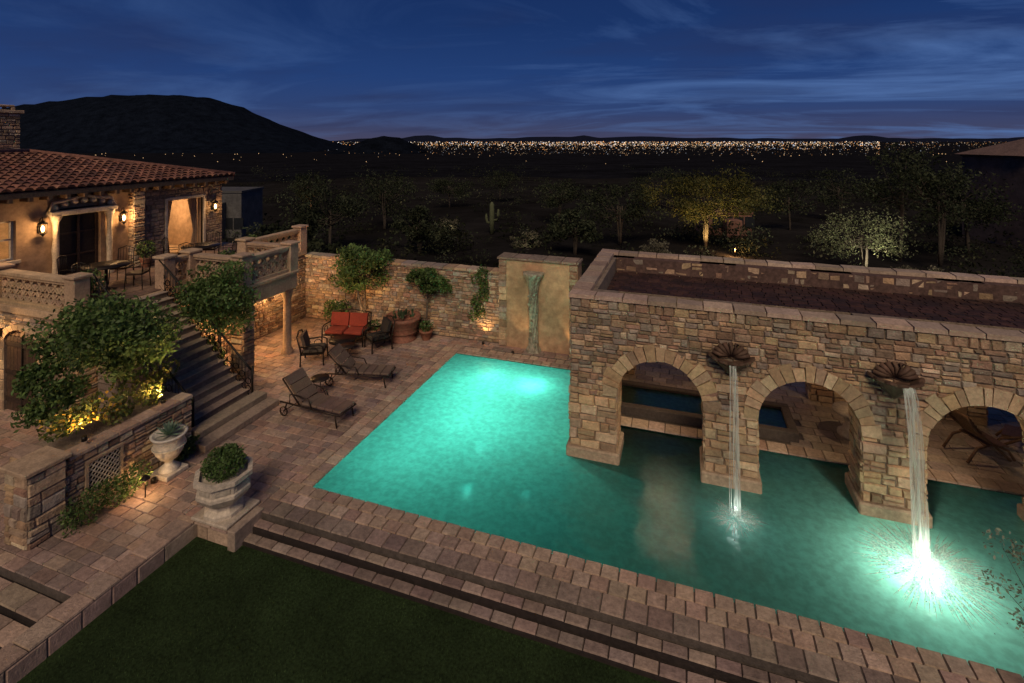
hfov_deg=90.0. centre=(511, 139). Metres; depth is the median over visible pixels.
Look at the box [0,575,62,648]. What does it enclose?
patio steps
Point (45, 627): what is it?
lawn border
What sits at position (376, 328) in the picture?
terracotta pot
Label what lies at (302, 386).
chaise lounge
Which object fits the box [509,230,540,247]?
desert shrub
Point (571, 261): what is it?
stone trim
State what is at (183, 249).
iron chair
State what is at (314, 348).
patio armchair
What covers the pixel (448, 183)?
desert tree
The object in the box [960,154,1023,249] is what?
walls
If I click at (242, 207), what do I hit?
neighbor house
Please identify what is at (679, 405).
spa
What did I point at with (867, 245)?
palo verde tree
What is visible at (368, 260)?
orange tree
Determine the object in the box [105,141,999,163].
city lights
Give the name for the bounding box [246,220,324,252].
desert tree
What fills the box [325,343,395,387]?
chaise lounge
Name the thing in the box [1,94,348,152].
mountain
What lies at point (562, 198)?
desert tree
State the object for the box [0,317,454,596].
stone patio
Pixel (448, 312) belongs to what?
stone wall
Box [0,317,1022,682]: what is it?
patio base
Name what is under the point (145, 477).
path light
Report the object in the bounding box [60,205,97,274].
front door
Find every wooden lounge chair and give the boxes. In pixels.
[942,408,1015,463]
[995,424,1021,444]
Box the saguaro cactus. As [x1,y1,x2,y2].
[485,202,499,233]
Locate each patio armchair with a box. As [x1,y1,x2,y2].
[296,329,327,366]
[364,315,394,353]
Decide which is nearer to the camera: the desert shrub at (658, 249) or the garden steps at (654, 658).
the garden steps at (654, 658)
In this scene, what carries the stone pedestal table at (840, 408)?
on the pavilion floor
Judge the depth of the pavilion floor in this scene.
12.44 m
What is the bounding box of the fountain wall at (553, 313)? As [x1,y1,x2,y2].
[499,259,581,354]
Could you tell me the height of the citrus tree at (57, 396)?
1.627 m
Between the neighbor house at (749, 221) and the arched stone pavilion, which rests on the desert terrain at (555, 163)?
the neighbor house at (749, 221)
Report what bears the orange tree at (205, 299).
on the stone patio at (280, 437)
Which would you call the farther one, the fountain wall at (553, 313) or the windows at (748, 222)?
the windows at (748, 222)
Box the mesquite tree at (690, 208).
[633,163,785,247]
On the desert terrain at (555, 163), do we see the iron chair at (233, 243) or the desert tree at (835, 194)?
the desert tree at (835, 194)
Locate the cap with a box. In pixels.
[305,252,498,273]
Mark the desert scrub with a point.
(441, 241)
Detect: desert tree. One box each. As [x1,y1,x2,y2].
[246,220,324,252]
[271,212,341,253]
[278,177,368,249]
[287,172,326,205]
[351,170,417,228]
[388,204,451,252]
[426,175,474,207]
[477,168,521,199]
[533,176,588,222]
[543,208,602,254]
[575,181,663,244]
[628,166,685,206]
[754,178,833,229]
[806,167,874,218]
[844,142,974,261]
[871,151,1013,266]
[914,170,1023,254]
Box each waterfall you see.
[706,366,763,540]
[850,388,1021,629]
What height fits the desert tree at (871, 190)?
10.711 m
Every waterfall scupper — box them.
[707,342,754,376]
[867,361,924,398]
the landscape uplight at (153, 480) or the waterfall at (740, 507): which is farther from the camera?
the landscape uplight at (153, 480)
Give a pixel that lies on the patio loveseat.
(355, 321)
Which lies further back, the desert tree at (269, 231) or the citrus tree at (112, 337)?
the desert tree at (269, 231)
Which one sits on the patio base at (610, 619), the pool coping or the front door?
the pool coping
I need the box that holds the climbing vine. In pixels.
[467,264,490,320]
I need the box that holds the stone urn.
[149,420,188,481]
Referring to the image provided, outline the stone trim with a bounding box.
[497,252,582,353]
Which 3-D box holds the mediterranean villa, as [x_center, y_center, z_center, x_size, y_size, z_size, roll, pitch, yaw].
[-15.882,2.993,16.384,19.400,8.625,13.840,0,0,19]
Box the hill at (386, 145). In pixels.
[323,136,428,153]
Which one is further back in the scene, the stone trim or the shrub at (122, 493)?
the stone trim
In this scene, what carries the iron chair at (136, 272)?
on the mediterranean villa
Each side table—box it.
[310,373,329,395]
[341,342,355,355]
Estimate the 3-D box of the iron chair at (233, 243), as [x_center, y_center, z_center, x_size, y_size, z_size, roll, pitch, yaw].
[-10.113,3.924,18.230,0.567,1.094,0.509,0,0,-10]
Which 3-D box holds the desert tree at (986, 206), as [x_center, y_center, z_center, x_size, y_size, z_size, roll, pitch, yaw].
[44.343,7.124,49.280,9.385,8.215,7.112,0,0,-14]
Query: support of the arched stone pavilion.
on the patio base at (610, 619)
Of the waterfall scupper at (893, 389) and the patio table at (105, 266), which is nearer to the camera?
the waterfall scupper at (893, 389)
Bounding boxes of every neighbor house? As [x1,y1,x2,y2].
[222,187,263,238]
[694,206,754,237]
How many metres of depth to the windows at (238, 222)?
59.41 m
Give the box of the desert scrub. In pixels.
[193,163,1023,277]
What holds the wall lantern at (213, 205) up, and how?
attached to the mediterranean villa
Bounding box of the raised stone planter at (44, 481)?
[0,390,192,550]
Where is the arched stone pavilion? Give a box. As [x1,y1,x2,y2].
[566,249,1023,528]
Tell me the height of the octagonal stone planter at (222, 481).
1.250 m
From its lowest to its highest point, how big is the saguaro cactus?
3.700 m
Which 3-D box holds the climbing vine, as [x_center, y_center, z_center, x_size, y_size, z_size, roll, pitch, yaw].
[-1.220,5.558,18.569,0.940,2.105,0.235,0,0,19]
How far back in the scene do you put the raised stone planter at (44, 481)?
9.96 m
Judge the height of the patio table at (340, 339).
0.750 m
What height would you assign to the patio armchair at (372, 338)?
1.054 m
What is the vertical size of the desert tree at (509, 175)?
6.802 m
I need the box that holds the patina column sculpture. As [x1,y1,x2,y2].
[523,270,543,353]
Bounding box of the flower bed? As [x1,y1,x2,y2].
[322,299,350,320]
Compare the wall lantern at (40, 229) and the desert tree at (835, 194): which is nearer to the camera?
the wall lantern at (40, 229)
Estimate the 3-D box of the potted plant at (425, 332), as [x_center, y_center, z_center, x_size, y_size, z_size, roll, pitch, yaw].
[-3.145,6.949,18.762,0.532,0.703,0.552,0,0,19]
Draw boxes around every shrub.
[36,356,180,442]
[55,458,153,538]
[207,336,227,363]
[405,267,452,326]
[440,217,459,230]
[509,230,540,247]
[639,238,671,253]
[890,264,946,272]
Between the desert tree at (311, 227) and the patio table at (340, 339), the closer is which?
the patio table at (340, 339)
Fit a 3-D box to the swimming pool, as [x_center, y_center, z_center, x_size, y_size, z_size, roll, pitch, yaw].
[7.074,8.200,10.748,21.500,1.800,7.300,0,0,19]
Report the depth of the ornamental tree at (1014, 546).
6.77 m
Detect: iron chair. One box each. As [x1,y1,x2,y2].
[56,255,79,274]
[71,262,102,291]
[108,245,134,283]
[124,252,151,289]
[162,237,180,265]
[178,242,193,274]
[203,230,219,253]
[218,235,237,254]
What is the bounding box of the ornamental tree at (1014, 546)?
[978,528,1023,637]
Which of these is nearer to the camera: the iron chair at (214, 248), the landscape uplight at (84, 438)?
the landscape uplight at (84, 438)
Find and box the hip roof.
[955,139,1023,155]
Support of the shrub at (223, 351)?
on the stone patio at (280, 437)
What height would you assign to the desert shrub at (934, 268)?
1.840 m
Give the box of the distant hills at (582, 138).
[332,135,1023,141]
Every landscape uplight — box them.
[81,435,87,441]
[151,477,155,483]
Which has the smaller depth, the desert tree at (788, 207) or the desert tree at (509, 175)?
the desert tree at (788, 207)
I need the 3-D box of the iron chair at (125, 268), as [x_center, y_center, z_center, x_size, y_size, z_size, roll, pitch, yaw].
[-12.306,3.924,16.163,0.509,1.094,0.567,0,0,-12]
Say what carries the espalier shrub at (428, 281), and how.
on the stone patio at (280, 437)
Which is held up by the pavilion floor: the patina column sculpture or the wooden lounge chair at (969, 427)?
the wooden lounge chair at (969, 427)
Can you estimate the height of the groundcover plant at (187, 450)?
0.464 m
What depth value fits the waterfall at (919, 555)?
8.96 m
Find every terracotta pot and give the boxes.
[368,319,380,332]
[384,308,420,343]
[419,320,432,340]
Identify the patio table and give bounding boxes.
[80,260,130,291]
[181,242,220,252]
[328,334,355,352]
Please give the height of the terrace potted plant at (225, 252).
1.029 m
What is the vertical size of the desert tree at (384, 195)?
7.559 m
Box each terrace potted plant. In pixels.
[81,268,105,303]
[133,240,156,267]
[218,248,236,264]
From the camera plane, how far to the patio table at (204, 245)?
18.05 m
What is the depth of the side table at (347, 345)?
16.92 m
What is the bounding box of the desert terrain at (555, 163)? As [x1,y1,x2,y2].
[70,142,1023,277]
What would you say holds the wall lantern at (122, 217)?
attached to the mediterranean villa
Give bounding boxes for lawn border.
[0,514,229,682]
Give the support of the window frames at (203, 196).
in the mediterranean villa
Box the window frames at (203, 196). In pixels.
[0,194,205,263]
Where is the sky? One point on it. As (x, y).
(331, 70)
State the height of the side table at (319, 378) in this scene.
0.516 m
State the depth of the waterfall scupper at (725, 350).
10.76 m
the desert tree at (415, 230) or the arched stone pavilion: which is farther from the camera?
the desert tree at (415, 230)
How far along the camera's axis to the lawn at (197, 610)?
7.80 m
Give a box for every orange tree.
[172,258,260,357]
[327,243,394,312]
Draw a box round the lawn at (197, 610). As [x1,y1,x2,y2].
[17,537,661,682]
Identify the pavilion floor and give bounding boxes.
[621,360,1023,495]
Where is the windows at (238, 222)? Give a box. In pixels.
[226,218,243,228]
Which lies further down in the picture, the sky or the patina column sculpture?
the patina column sculpture
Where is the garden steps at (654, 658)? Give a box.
[227,499,919,682]
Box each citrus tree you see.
[8,352,94,432]
[20,290,186,411]
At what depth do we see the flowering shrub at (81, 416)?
10.93 m
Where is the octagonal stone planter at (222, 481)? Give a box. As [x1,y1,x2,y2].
[191,443,259,530]
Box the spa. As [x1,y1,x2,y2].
[621,380,798,442]
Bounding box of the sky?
[0,0,1023,140]
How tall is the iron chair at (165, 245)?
1.094 m
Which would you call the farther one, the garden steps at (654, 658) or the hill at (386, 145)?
the hill at (386, 145)
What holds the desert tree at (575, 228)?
on the desert terrain at (555, 163)
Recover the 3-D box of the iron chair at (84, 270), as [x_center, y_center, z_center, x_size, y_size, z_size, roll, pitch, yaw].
[-11.991,3.924,14.436,0.509,1.094,0.567,0,0,-9]
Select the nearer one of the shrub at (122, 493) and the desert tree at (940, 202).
the shrub at (122, 493)
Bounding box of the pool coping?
[269,338,1023,682]
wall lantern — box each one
[37,217,47,236]
[119,208,127,223]
[210,198,218,211]
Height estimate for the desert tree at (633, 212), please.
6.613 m
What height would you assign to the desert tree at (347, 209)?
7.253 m
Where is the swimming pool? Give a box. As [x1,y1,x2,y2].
[314,353,1023,678]
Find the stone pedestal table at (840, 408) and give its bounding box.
[832,401,849,440]
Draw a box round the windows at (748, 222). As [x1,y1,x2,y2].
[712,217,754,227]
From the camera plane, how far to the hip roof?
56.20 m
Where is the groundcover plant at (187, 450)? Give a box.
[175,435,201,461]
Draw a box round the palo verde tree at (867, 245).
[807,205,920,266]
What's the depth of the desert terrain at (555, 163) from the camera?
173.30 m
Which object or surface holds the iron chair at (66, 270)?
on the mediterranean villa
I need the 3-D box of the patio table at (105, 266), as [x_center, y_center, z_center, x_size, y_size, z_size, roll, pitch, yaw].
[-12.130,4.095,15.303,1.200,0.750,1.200,0,0,19]
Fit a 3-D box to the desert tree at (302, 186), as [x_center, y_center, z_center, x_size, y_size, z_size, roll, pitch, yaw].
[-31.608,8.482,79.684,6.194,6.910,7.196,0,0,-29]
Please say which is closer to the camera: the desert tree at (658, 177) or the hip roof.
the hip roof
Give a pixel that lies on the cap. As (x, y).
(461, 267)
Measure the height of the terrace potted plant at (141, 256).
0.963 m
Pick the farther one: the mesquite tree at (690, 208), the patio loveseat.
the mesquite tree at (690, 208)
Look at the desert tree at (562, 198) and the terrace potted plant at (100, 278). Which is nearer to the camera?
the terrace potted plant at (100, 278)
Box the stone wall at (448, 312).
[305,257,498,342]
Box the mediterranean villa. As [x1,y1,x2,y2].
[0,104,308,452]
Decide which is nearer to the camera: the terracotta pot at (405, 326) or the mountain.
the terracotta pot at (405, 326)
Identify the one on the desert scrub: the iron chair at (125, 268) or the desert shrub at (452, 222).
the desert shrub at (452, 222)
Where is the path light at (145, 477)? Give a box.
[140,474,149,497]
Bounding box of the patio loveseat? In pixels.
[321,308,371,346]
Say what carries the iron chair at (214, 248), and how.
on the mediterranean villa
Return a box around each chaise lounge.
[279,367,355,428]
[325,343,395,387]
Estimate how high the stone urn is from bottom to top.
1.103 m
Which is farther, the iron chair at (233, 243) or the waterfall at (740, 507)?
the iron chair at (233, 243)

